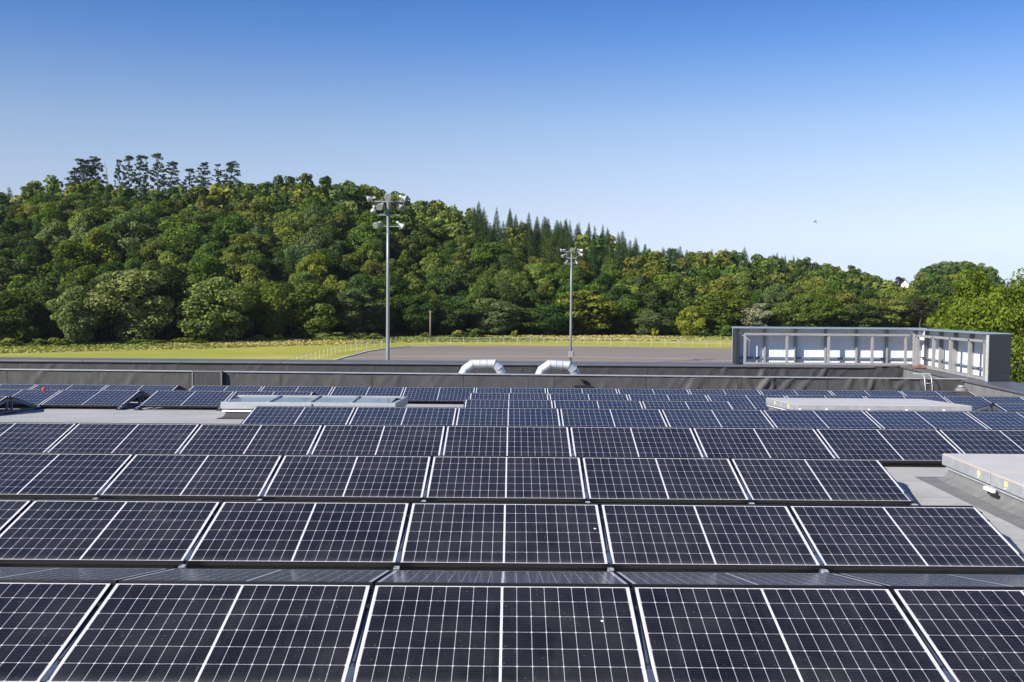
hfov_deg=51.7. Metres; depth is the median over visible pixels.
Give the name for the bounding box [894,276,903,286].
broadleaf tree
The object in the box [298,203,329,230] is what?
broadleaf tree
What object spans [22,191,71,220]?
broadleaf tree
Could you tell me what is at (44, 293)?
broadleaf tree
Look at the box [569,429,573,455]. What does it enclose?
mounting frame
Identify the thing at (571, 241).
conifer tree
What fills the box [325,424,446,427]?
solar panel
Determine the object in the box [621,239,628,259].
conifer tree
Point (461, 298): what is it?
broadleaf tree
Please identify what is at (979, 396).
solar panel
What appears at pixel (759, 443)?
solar panel
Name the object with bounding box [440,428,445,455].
mounting frame
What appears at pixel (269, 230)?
conifer tree
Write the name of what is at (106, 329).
broadleaf tree
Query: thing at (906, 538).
solar panel
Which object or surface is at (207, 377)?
wall hatch
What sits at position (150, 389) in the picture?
solar panel
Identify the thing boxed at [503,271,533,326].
broadleaf tree
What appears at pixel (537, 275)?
broadleaf tree
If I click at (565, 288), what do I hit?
broadleaf tree
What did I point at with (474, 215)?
conifer tree
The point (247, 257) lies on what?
broadleaf tree
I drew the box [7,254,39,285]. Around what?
broadleaf tree
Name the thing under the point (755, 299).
broadleaf tree
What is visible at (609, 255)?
conifer tree
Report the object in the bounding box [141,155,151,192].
pine tree
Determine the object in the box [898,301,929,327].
broadleaf tree
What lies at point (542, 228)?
conifer tree
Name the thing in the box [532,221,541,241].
conifer tree
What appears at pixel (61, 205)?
broadleaf tree
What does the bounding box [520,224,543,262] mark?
conifer tree
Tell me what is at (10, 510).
solar panel
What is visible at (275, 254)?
broadleaf tree
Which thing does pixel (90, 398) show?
solar panel
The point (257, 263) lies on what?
broadleaf tree
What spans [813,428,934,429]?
solar panel
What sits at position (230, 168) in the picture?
pine tree
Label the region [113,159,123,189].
pine tree
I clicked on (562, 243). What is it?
conifer tree
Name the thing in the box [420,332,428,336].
bush
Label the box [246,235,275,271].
broadleaf tree
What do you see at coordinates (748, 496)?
mounting frame
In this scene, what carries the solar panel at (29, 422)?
on the mounting frame
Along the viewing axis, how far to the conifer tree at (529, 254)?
248.51 m
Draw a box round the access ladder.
[913,373,932,390]
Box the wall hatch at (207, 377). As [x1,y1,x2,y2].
[192,371,222,385]
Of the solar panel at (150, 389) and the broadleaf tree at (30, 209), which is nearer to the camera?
the solar panel at (150, 389)
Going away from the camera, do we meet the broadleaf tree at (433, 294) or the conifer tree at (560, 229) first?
the broadleaf tree at (433, 294)
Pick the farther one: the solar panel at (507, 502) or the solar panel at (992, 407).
the solar panel at (992, 407)
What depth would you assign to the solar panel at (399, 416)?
17.65 m
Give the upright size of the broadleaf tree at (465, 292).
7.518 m
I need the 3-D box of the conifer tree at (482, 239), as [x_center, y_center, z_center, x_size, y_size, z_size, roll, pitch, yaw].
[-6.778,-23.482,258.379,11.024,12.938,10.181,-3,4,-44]
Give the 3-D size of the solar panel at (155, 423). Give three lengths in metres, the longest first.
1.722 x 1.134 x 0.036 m
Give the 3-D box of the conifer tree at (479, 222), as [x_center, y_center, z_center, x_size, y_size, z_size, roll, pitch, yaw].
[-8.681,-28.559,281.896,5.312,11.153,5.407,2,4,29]
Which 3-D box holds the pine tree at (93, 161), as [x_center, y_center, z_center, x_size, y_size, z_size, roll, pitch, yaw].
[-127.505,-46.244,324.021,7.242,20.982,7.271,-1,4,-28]
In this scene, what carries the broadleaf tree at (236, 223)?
on the ground at (285, 352)
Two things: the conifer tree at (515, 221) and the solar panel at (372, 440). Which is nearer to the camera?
the solar panel at (372, 440)
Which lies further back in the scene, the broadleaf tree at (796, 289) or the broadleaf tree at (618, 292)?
the broadleaf tree at (796, 289)
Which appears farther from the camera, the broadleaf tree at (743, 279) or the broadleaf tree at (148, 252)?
the broadleaf tree at (743, 279)
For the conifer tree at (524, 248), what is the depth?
270.09 m
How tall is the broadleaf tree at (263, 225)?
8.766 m
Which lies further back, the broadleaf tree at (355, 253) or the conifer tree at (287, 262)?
the broadleaf tree at (355, 253)
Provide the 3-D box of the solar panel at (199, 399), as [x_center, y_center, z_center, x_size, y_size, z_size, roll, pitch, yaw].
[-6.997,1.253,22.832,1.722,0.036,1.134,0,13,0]
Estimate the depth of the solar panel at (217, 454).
12.42 m
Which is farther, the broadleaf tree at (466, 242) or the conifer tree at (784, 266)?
the conifer tree at (784, 266)
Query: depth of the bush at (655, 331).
197.20 m
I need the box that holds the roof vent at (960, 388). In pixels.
[955,385,967,390]
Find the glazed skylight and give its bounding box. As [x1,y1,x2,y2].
[216,395,407,418]
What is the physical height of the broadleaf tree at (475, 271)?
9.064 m
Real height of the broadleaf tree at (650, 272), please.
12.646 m
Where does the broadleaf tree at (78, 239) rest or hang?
on the ground at (285, 352)
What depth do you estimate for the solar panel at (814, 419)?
17.65 m
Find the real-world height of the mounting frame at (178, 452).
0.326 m
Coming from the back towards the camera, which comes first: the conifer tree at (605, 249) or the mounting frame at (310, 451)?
the conifer tree at (605, 249)
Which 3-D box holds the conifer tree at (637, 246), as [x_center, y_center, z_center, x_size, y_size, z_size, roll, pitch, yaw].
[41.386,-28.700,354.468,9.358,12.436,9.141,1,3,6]
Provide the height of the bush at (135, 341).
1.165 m
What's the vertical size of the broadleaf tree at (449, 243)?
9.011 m
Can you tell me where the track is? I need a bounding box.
[340,346,891,365]
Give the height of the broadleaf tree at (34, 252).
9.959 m
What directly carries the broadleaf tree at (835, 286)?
on the ground at (285, 352)
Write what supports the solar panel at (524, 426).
on the mounting frame at (572, 453)
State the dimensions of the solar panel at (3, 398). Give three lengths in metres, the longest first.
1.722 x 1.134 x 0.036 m
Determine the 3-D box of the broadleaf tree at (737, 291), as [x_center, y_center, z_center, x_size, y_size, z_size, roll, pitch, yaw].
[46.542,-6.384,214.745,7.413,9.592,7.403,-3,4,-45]
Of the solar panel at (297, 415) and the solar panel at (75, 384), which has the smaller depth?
the solar panel at (297, 415)
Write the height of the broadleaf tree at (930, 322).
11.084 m
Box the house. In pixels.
[901,280,909,289]
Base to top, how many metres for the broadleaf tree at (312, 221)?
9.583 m
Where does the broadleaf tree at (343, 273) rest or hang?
on the ground at (285, 352)
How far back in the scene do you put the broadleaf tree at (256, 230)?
222.99 m
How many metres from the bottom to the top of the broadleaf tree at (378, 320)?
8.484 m
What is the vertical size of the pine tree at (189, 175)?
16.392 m
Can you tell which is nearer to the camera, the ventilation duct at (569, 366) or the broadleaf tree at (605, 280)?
the ventilation duct at (569, 366)
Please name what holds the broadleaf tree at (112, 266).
on the ground at (285, 352)
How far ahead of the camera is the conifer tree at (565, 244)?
288.89 m
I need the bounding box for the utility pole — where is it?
[429,310,430,336]
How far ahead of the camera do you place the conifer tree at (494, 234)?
284.63 m
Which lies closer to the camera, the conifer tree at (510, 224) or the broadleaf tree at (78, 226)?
the broadleaf tree at (78, 226)
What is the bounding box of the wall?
[0,368,965,390]
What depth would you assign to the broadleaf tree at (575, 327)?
205.10 m
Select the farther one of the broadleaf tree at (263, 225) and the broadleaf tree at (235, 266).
the broadleaf tree at (263, 225)
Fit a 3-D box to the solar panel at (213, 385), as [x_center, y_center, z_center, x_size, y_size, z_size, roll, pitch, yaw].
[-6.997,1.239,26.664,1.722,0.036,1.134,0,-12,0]
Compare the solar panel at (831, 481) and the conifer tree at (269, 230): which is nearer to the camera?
the solar panel at (831, 481)
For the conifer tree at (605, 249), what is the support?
on the ground at (285, 352)
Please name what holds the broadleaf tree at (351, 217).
on the ground at (285, 352)
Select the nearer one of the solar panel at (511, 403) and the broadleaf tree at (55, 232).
the solar panel at (511, 403)
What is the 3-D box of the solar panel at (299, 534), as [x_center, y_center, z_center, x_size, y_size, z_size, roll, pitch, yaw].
[-1.808,1.667,9.209,1.722,0.037,1.134,0,17,0]
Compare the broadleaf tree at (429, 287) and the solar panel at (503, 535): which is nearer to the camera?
the solar panel at (503, 535)
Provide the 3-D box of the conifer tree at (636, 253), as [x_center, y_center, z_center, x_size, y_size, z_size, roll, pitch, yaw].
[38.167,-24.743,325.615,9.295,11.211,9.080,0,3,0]
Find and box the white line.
[343,356,729,360]
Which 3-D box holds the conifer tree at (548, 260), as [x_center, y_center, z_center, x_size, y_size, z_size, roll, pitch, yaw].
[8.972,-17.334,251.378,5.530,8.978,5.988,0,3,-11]
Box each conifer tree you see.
[6,187,11,202]
[31,217,41,233]
[46,252,68,288]
[103,182,110,200]
[125,234,140,261]
[137,179,147,197]
[183,246,187,263]
[260,219,277,257]
[280,244,297,289]
[282,245,291,281]
[410,228,423,271]
[469,220,482,247]
[471,207,477,223]
[472,202,481,220]
[473,208,481,232]
[473,219,497,250]
[477,214,486,241]
[482,207,489,236]
[483,223,495,263]
[491,223,497,245]
[493,208,502,238]
[497,220,507,240]
[498,226,503,240]
[504,209,514,242]
[505,237,510,247]
[513,214,518,230]
[514,239,525,270]
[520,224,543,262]
[522,235,527,265]
[522,245,532,267]
[525,231,533,254]
[525,232,542,263]
[526,213,533,237]
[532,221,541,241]
[534,227,541,254]
[536,217,549,243]
[537,220,556,257]
[541,230,558,262]
[544,227,564,259]
[546,250,554,263]
[552,238,563,265]
[555,234,566,263]
[556,221,564,241]
[558,225,563,241]
[563,220,568,239]
[563,234,567,252]
[563,247,572,264]
[566,221,573,250]
[568,234,574,261]
[573,223,580,243]
[574,239,593,271]
[586,223,591,240]
[588,238,599,277]
[598,235,616,274]
[600,244,614,270]
[613,232,621,255]
[615,250,626,271]
[616,245,625,261]
[619,232,626,244]
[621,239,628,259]
[622,240,635,264]
[632,237,639,254]
[633,244,638,258]
[667,247,673,261]
[671,252,678,263]
[677,246,682,258]
[743,248,751,267]
[779,256,788,273]
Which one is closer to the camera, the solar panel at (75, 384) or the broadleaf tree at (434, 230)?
the solar panel at (75, 384)
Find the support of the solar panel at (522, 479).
on the mounting frame at (424, 495)
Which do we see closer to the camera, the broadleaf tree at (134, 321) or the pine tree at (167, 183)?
the broadleaf tree at (134, 321)
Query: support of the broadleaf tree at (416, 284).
on the ground at (285, 352)
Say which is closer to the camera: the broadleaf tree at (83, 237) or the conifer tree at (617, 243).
the broadleaf tree at (83, 237)
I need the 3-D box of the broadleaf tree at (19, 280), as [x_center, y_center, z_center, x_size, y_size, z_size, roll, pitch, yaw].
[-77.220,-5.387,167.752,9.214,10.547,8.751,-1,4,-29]
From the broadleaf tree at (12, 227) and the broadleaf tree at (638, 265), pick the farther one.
the broadleaf tree at (638, 265)
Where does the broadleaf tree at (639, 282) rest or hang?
on the ground at (285, 352)
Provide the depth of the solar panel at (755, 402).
22.97 m
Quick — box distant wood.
[0,173,1022,300]
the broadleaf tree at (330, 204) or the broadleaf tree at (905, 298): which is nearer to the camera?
the broadleaf tree at (905, 298)
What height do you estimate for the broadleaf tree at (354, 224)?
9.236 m
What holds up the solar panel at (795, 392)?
on the mounting frame
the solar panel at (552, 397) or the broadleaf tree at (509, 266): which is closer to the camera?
the solar panel at (552, 397)
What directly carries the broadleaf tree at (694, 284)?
on the ground at (285, 352)
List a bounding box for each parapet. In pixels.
[0,357,921,377]
[903,366,1023,398]
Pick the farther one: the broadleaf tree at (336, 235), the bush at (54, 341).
the broadleaf tree at (336, 235)
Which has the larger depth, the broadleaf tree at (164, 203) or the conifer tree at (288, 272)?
the broadleaf tree at (164, 203)
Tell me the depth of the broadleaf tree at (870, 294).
222.26 m
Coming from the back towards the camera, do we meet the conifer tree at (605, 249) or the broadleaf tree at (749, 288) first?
the conifer tree at (605, 249)
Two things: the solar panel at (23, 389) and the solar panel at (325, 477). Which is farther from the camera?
the solar panel at (23, 389)
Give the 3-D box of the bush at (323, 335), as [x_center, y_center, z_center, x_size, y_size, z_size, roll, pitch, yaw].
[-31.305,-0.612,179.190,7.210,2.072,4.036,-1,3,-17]
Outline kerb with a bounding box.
[334,345,460,359]
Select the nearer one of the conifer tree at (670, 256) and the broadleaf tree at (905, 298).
the broadleaf tree at (905, 298)
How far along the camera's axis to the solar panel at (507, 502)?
9.81 m
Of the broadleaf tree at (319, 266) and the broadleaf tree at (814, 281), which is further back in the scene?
the broadleaf tree at (814, 281)
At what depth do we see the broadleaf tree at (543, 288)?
213.79 m
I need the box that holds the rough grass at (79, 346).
[0,334,731,352]
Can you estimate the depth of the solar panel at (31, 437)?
14.52 m
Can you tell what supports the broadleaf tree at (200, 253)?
on the ground at (285, 352)
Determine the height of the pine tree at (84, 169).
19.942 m
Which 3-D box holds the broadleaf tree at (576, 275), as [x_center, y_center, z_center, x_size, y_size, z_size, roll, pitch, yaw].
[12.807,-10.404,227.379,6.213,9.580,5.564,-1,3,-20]
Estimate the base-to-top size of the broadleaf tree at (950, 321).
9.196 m
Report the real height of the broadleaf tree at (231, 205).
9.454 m
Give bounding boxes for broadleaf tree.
[0,201,9,223]
[0,212,32,231]
[0,220,28,237]
[0,237,23,262]
[0,255,47,291]
[0,289,47,342]
[1,274,32,297]
[4,219,28,234]
[7,204,23,218]
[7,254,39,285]
[7,274,49,327]
[8,230,35,247]
[12,237,55,261]
[16,279,64,339]
[20,244,50,275]
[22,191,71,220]
[22,202,40,231]
[28,202,60,224]
[31,205,71,234]
[33,240,97,277]
[34,220,71,262]
[37,236,54,261]
[38,210,73,232]
[44,262,77,283]
[45,285,100,343]
[51,200,69,211]
[55,281,83,322]
[56,235,87,263]
[59,264,97,315]
[64,196,84,209]
[65,192,87,207]
[66,197,113,227]
[67,206,119,235]
[70,215,91,239]
[81,225,121,260]
[81,227,121,271]
[81,270,129,337]
[86,261,124,288]
[86,269,178,341]
[100,199,112,208]
[103,222,129,263]
[108,198,133,212]
[108,208,167,265]
[111,206,135,236]
[120,257,142,271]
[126,268,202,337]
[131,200,158,213]
[135,237,155,260]
[138,202,162,247]
[138,259,171,275]
[139,238,174,262]
[157,221,205,253]
[158,214,189,231]
[158,248,187,269]
[158,251,191,282]
[159,200,178,213]
[160,212,171,218]
[168,276,256,341]
[169,231,208,272]
[171,200,187,215]
[174,271,192,288]
[178,208,194,224]
[186,243,219,275]
[186,255,237,294]
[187,204,204,214]
[190,214,213,227]
[194,195,220,213]
[195,222,222,239]
[196,212,217,226]
[196,228,228,257]
[212,208,227,219]
[213,213,253,248]
[215,244,243,258]
[217,253,245,282]
[222,201,236,212]
[226,234,238,244]
[226,234,274,263]
[227,202,250,229]
[231,264,274,325]
[233,243,257,255]
[234,286,269,335]
[235,260,281,283]
[240,199,279,227]
[240,249,271,272]
[242,280,305,336]
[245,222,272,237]
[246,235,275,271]
[248,196,274,210]
[256,221,277,235]
[259,215,273,229]
[267,246,300,281]
[268,211,308,243]
[268,283,340,338]
[271,244,313,275]
[276,205,299,225]
[276,230,309,251]
[288,271,322,309]
[289,251,337,293]
[296,196,329,220]
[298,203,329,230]
[299,226,342,253]
[300,215,331,236]
[300,249,329,271]
[303,279,338,318]
[314,210,342,233]
[317,251,354,285]
[318,225,347,254]
[322,200,338,213]
[322,205,362,234]
[322,212,353,238]
[323,289,385,332]
[326,280,346,309]
[334,254,359,280]
[340,220,362,234]
[340,273,392,329]
[343,221,385,263]
[343,252,363,275]
[356,224,401,264]
[356,237,392,276]
[356,288,401,332]
[359,210,393,238]
[359,259,393,287]
[373,272,419,325]
[385,232,419,269]
[389,251,418,288]
[394,294,440,335]
[400,273,428,293]
[410,220,445,249]
[414,237,443,269]
[414,294,436,315]
[416,252,449,281]
[419,283,438,295]
[422,246,438,272]
[424,266,461,295]
[426,271,462,299]
[427,290,444,328]
[432,299,477,334]
[438,240,459,253]
[439,247,458,264]
[442,262,469,270]
[446,252,474,269]
[448,275,474,294]
[448,295,474,328]
[452,265,473,279]
[454,234,476,253]
[455,288,479,299]
[456,247,470,258]
[459,276,502,329]
[464,269,498,287]
[467,267,482,282]
[467,298,523,335]
[468,259,481,269]
[470,242,500,272]
[489,247,525,270]
[489,253,521,271]
[489,269,522,302]
[489,281,524,333]
[493,262,530,284]
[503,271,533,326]
[514,307,549,334]
[519,287,549,307]
[523,256,546,270]
[524,262,557,302]
[529,302,576,335]
[535,281,555,302]
[541,262,562,273]
[544,284,585,330]
[551,262,591,284]
[552,269,569,302]
[556,271,585,287]
[556,290,622,334]
[558,279,582,291]
[568,307,592,333]
[577,261,595,283]
[578,283,602,308]
[590,273,619,296]
[599,285,638,333]
[602,259,625,279]
[603,269,619,291]
[603,298,651,334]
[614,279,636,289]
[616,284,642,301]
[624,265,665,283]
[630,275,648,301]
[630,310,672,334]
[632,262,651,281]
[637,282,672,322]
[652,273,687,286]
[653,275,694,319]
[659,301,685,333]
[663,276,711,326]
[675,305,708,335]
[684,290,751,331]
[690,291,704,327]
[693,267,737,288]
[704,277,743,312]
[719,275,736,288]
[724,286,751,325]
[731,272,755,290]
[738,303,773,326]
[743,285,755,299]
[745,294,767,324]
[752,285,764,289]
[753,289,763,297]
[759,283,790,326]
[767,301,815,326]
[781,282,789,290]
[784,284,814,300]
[787,294,823,324]
[802,276,827,292]
[809,298,853,326]
[811,285,837,307]
[816,280,845,297]
[830,303,887,326]
[833,292,859,320]
[857,286,890,299]
[857,298,886,326]
[858,289,879,303]
[868,299,913,327]
[874,290,891,318]
[885,285,919,321]
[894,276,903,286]
[895,295,911,326]
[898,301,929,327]
[918,285,952,328]
[923,293,952,328]
[927,280,971,311]
[933,267,999,329]
[936,310,992,331]
[938,267,1023,383]
[987,285,1008,330]
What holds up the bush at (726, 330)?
on the ground at (285, 352)
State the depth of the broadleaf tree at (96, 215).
220.87 m
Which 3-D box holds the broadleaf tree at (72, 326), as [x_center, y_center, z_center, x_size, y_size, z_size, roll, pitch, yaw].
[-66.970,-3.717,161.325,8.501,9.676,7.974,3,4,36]
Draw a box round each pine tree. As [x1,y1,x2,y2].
[61,167,81,192]
[65,158,101,188]
[85,156,106,187]
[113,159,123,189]
[121,155,138,191]
[132,155,146,195]
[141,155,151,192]
[146,153,167,191]
[161,161,183,193]
[181,168,196,191]
[194,162,211,188]
[211,164,222,183]
[217,160,244,186]
[900,298,936,327]
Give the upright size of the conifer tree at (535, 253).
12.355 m
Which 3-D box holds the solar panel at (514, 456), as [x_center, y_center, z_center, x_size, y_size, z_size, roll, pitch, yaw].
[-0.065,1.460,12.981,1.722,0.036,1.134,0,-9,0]
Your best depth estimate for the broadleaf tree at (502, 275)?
208.61 m
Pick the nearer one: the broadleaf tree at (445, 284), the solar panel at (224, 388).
the solar panel at (224, 388)
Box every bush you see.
[0,338,23,345]
[29,338,46,345]
[47,337,68,345]
[123,339,165,343]
[170,337,212,342]
[251,334,265,340]
[269,334,285,340]
[306,331,348,339]
[347,332,383,338]
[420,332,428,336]
[449,330,466,337]
[465,328,485,336]
[510,330,517,336]
[651,327,658,335]
[694,328,712,336]
[713,325,731,336]
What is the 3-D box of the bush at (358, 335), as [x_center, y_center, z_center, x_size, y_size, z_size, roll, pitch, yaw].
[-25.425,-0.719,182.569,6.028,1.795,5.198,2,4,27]
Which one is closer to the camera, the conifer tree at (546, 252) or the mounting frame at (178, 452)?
the mounting frame at (178, 452)
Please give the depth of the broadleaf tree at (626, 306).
202.43 m
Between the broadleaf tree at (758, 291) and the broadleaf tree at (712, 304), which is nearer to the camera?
the broadleaf tree at (712, 304)
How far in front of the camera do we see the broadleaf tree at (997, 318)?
61.34 m
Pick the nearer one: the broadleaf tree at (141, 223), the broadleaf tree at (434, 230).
the broadleaf tree at (141, 223)
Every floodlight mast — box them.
[366,193,408,359]
[560,248,583,361]
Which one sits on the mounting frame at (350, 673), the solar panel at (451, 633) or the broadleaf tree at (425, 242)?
the solar panel at (451, 633)
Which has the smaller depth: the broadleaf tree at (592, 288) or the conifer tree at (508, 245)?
the broadleaf tree at (592, 288)
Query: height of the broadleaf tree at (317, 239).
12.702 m
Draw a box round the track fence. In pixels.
[286,337,729,359]
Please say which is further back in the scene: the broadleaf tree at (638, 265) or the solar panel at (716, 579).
the broadleaf tree at (638, 265)
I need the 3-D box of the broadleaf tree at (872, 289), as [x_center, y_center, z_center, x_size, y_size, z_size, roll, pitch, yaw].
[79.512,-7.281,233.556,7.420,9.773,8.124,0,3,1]
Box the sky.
[0,0,1023,285]
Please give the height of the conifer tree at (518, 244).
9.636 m
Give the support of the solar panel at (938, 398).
on the mounting frame
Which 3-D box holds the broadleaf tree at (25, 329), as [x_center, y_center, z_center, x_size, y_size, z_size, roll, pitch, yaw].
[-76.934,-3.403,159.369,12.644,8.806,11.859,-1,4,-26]
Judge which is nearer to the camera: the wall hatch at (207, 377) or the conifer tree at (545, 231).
the wall hatch at (207, 377)
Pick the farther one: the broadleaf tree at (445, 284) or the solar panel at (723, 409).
the broadleaf tree at (445, 284)
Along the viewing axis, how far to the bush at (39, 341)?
156.87 m
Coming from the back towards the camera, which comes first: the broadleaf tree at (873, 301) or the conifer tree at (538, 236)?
the conifer tree at (538, 236)
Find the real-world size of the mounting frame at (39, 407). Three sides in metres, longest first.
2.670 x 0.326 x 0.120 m
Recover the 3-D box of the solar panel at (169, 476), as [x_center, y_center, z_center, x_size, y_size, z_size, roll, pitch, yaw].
[-3.549,1.509,11.825,1.722,0.037,1.134,0,17,0]
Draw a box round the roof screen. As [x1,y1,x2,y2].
[732,326,1011,381]
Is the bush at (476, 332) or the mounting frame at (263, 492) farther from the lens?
the bush at (476, 332)
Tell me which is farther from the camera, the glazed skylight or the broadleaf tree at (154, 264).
the broadleaf tree at (154, 264)
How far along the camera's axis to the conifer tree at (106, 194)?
258.63 m
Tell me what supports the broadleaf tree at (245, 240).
on the ground at (285, 352)
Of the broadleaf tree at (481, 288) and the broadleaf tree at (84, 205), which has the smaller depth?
the broadleaf tree at (481, 288)
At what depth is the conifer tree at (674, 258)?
375.73 m
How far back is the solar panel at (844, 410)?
18.20 m
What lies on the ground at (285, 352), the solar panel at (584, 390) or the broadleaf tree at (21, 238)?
the broadleaf tree at (21, 238)
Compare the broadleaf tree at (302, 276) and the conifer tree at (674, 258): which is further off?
the conifer tree at (674, 258)
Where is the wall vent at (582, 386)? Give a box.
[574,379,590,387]
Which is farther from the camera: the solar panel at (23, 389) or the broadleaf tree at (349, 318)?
the broadleaf tree at (349, 318)
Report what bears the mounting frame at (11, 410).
on the flat roofed building
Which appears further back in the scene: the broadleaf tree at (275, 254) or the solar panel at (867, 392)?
the broadleaf tree at (275, 254)
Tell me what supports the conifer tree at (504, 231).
on the ground at (285, 352)
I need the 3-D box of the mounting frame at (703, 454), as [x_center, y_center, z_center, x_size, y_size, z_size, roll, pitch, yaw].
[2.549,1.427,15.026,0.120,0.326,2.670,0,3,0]
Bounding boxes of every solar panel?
[0,384,36,388]
[0,389,61,405]
[0,396,7,401]
[0,396,33,405]
[0,422,77,423]
[0,423,76,452]
[0,452,136,454]
[0,453,133,497]
[0,499,36,501]
[0,500,31,531]
[0,500,220,564]
[0,567,168,585]
[0,582,112,681]
[6,389,41,389]
[31,384,107,389]
[37,499,224,503]
[40,390,139,406]
[45,583,370,681]
[47,423,199,453]
[59,384,92,384]
[99,454,282,499]
[102,385,178,394]
[115,423,200,424]
[119,569,390,587]
[134,390,149,399]
[137,453,283,456]
[139,391,234,407]
[179,424,322,454]
[186,502,409,566]
[188,385,262,390]
[196,385,263,386]
[225,500,411,504]
[227,391,313,400]
[241,406,355,424]
[251,424,323,425]
[260,386,333,395]
[262,455,430,500]
[278,391,314,392]
[285,454,432,458]
[287,406,356,407]
[311,425,444,455]
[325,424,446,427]
[329,387,404,395]
[335,386,364,386]
[348,407,456,425]
[352,585,647,681]
[375,570,628,585]
[399,503,608,567]
[402,387,474,401]
[412,502,597,503]
[423,407,457,408]
[425,456,585,501]
[433,455,577,456]
[443,426,571,455]
[447,425,567,426]
[455,408,560,425]
[464,399,552,407]
[466,399,511,399]
[469,393,548,399]
[475,388,545,392]
[547,388,617,394]
[549,393,628,400]
[551,393,589,393]
[553,400,643,408]
[559,408,615,409]
[560,409,667,427]
[569,426,689,428]
[570,427,702,456]
[580,457,714,459]
[582,457,749,502]
[598,503,784,505]
[600,504,820,569]
[602,400,639,400]
[616,572,885,588]
[617,389,689,393]
[628,394,708,400]
[633,587,948,681]
[641,401,732,408]
[660,409,752,409]
[661,409,774,427]
[688,389,761,394]
[691,427,812,428]
[692,428,834,457]
[706,395,785,409]
[729,458,875,460]
[731,458,912,503]
[758,390,832,394]
[762,410,861,410]
[763,410,881,428]
[784,395,861,395]
[785,395,864,397]
[785,504,972,507]
[789,506,1023,570]
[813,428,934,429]
[815,429,961,462]
[829,390,904,395]
[838,573,1023,590]
[864,396,949,402]
[864,411,987,428]
[891,588,1023,681]
[900,391,975,395]
[935,429,1011,429]
[938,430,1023,453]
[942,396,998,396]
[943,396,1023,409]
[964,411,1023,411]
[965,411,1023,429]
[972,403,1023,410]
[994,403,1023,410]
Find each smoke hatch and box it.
[766,398,971,410]
[916,454,1023,528]
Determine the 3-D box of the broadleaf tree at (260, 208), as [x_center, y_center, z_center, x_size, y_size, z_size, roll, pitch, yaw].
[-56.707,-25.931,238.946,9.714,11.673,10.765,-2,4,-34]
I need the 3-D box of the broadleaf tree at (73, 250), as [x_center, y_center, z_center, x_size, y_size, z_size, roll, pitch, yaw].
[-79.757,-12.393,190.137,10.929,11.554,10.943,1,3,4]
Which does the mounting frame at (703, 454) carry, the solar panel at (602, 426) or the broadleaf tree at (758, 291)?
the solar panel at (602, 426)
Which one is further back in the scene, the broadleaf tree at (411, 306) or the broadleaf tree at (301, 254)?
the broadleaf tree at (301, 254)
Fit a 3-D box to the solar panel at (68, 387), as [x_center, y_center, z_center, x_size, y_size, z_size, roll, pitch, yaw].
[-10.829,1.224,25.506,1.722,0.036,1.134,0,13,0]
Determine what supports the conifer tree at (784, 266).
on the ground at (285, 352)
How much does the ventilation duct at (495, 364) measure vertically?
1.563 m
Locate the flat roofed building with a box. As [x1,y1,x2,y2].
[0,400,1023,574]
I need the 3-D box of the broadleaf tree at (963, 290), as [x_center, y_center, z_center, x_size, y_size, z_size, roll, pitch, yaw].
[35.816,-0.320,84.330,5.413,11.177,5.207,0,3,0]
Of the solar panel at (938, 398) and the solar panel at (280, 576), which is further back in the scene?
the solar panel at (938, 398)
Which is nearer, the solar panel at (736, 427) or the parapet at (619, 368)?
the solar panel at (736, 427)
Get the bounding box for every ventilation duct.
[459,359,506,373]
[535,360,579,373]
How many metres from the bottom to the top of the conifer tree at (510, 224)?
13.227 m
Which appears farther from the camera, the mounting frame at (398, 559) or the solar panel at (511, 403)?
the solar panel at (511, 403)
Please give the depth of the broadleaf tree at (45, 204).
237.88 m
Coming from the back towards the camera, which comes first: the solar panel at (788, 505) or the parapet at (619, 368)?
the parapet at (619, 368)
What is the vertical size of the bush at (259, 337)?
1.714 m
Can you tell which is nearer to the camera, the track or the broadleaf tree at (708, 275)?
the track
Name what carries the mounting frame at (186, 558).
on the flat roofed building
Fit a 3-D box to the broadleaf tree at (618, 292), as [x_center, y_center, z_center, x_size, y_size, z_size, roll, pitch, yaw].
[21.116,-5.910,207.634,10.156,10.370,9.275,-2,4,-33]
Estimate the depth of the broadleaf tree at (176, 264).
190.85 m
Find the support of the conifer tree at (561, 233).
on the ground at (285, 352)
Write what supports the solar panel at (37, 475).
on the mounting frame at (101, 491)
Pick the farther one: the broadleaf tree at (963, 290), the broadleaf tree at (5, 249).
the broadleaf tree at (5, 249)
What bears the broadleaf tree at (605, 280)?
on the ground at (285, 352)
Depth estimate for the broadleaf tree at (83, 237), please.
206.69 m
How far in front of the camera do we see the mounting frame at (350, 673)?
6.37 m
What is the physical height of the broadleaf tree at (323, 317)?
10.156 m
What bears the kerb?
on the track
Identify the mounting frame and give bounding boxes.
[0,398,37,413]
[35,400,47,409]
[40,601,101,681]
[93,462,127,498]
[116,392,150,409]
[134,402,145,409]
[175,387,187,390]
[175,431,194,453]
[178,506,219,568]
[257,459,281,499]
[307,429,321,454]
[345,586,373,681]
[391,505,410,571]
[421,458,432,501]
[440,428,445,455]
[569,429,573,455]
[580,459,589,502]
[599,506,616,573]
[630,587,654,681]
[692,430,705,456]
[730,461,754,503]
[790,511,828,572]
[880,462,917,504]
[900,605,956,681]
[973,405,1002,410]
[980,511,1023,559]
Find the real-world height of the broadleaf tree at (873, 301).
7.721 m
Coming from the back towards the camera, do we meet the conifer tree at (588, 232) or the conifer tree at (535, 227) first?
the conifer tree at (588, 232)
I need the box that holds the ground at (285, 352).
[0,253,1023,359]
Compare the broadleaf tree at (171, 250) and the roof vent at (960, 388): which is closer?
the roof vent at (960, 388)

